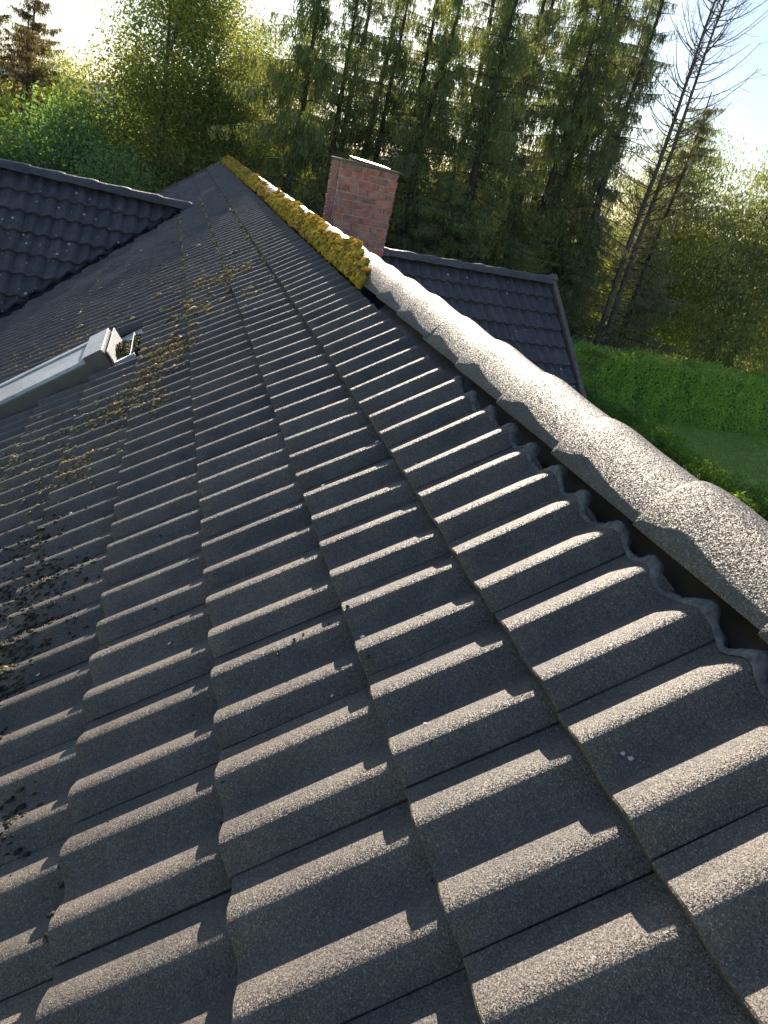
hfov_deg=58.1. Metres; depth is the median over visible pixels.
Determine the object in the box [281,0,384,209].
spruce
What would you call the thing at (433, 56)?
spruce
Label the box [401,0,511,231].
spruce
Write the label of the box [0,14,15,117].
larch
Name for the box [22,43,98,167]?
birch
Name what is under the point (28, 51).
larch
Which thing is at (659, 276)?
spruce
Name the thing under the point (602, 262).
distant wood
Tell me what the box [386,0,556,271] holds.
spruce
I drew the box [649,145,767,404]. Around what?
willow
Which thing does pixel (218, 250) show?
tile edge moss
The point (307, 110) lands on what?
spruce
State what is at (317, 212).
spruce
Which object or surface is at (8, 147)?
maple
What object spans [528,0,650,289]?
spruce
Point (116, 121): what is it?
backlit bush
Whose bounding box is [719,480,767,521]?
juniper shrub
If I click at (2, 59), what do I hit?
larch
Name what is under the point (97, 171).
rowan
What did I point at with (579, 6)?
spruce
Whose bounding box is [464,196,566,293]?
spruce
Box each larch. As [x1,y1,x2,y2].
[0,0,76,146]
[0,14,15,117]
[0,17,30,146]
[0,17,62,161]
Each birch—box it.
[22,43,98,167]
[42,0,259,192]
[101,0,309,188]
[202,7,298,194]
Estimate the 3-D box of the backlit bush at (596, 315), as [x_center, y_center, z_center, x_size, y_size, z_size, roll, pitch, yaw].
[8.448,-8.620,28.920,4.322,5.677,4.543,4,27,-19]
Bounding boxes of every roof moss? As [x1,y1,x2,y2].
[0,198,266,522]
[0,506,106,941]
[13,215,310,387]
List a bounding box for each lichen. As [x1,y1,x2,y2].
[0,171,155,311]
[24,243,633,769]
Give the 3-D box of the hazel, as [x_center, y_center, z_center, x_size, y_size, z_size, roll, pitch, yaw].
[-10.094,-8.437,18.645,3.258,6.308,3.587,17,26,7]
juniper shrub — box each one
[584,384,622,413]
[588,400,666,432]
[629,422,716,469]
[671,451,766,520]
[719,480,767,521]
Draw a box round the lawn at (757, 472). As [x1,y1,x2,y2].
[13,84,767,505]
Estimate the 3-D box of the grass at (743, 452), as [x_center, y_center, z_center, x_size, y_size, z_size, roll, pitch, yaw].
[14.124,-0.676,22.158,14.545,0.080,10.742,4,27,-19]
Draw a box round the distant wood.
[0,86,760,365]
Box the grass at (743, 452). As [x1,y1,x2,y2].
[648,421,767,494]
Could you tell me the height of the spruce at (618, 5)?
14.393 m
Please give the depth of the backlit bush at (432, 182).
25.55 m
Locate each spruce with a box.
[207,0,345,215]
[254,23,349,189]
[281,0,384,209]
[295,0,391,207]
[308,180,389,248]
[325,0,424,244]
[338,0,419,161]
[364,0,479,253]
[366,0,461,249]
[374,0,479,202]
[384,167,493,261]
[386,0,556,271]
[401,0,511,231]
[414,0,538,269]
[428,0,568,266]
[462,0,580,230]
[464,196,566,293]
[491,0,629,339]
[497,0,645,326]
[498,0,624,272]
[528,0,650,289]
[531,215,627,388]
[536,0,664,340]
[538,0,677,342]
[576,92,725,355]
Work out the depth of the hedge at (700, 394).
25.15 m
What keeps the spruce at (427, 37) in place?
on the lawn at (757, 472)
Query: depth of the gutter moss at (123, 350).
4.70 m
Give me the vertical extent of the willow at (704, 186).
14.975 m
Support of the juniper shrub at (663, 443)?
on the lawn at (757, 472)
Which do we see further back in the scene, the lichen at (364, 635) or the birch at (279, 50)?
the birch at (279, 50)
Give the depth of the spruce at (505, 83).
20.32 m
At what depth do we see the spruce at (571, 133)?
21.63 m
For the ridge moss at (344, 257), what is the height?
0.204 m
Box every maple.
[0,72,179,192]
[0,109,63,171]
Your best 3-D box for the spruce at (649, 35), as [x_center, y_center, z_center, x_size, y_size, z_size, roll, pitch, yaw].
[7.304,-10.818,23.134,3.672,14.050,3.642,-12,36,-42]
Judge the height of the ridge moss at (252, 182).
0.230 m
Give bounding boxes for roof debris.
[9,428,432,881]
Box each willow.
[591,103,767,363]
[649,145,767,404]
[740,290,767,373]
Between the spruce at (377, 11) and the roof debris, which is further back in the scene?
the spruce at (377, 11)
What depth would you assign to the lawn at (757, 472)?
24.20 m
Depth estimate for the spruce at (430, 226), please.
18.77 m
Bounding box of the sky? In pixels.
[0,0,767,241]
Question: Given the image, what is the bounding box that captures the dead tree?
[567,0,767,370]
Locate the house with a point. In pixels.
(564, 626)
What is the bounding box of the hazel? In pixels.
[0,75,47,160]
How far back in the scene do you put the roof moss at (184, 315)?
4.93 m
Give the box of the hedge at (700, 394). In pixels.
[571,336,767,437]
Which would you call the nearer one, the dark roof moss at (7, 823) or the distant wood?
the dark roof moss at (7, 823)
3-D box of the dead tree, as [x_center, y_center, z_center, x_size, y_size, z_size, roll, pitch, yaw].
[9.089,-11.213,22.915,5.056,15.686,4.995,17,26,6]
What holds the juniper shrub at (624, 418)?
on the lawn at (757, 472)
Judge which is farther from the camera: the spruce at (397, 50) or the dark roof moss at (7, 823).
the spruce at (397, 50)
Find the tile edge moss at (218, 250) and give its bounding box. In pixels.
[178,188,275,308]
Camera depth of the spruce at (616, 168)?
24.97 m
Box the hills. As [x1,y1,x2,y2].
[0,66,744,259]
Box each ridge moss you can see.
[222,155,284,210]
[274,197,371,290]
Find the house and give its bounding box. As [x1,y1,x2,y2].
[0,156,767,1023]
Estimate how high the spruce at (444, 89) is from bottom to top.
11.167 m
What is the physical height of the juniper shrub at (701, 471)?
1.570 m
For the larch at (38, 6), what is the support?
on the lawn at (757, 472)
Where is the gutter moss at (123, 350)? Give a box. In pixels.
[116,332,140,359]
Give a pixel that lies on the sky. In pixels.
(78, 19)
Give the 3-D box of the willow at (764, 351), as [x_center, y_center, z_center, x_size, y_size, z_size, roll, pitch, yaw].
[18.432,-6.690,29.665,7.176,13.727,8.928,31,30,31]
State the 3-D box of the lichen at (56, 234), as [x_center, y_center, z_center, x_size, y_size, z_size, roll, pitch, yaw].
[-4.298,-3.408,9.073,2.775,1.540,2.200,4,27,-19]
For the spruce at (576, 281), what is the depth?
23.31 m
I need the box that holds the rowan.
[64,131,172,196]
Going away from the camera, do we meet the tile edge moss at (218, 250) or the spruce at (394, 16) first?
the tile edge moss at (218, 250)
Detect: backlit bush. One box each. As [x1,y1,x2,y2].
[46,70,179,189]
[416,158,484,206]
[579,248,636,336]
[615,223,730,354]
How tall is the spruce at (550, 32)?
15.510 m
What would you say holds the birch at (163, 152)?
on the lawn at (757, 472)
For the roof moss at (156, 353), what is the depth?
3.79 m
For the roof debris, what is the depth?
1.67 m
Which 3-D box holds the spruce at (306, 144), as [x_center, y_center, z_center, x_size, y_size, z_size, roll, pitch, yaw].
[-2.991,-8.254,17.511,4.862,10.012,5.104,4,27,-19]
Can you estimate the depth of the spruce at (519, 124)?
21.81 m
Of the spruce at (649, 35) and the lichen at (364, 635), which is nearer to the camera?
the lichen at (364, 635)
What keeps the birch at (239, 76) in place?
on the lawn at (757, 472)
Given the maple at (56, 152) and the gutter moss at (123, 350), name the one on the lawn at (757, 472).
the maple at (56, 152)
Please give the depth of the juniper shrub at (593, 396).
22.18 m
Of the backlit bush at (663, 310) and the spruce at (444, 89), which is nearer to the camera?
the spruce at (444, 89)

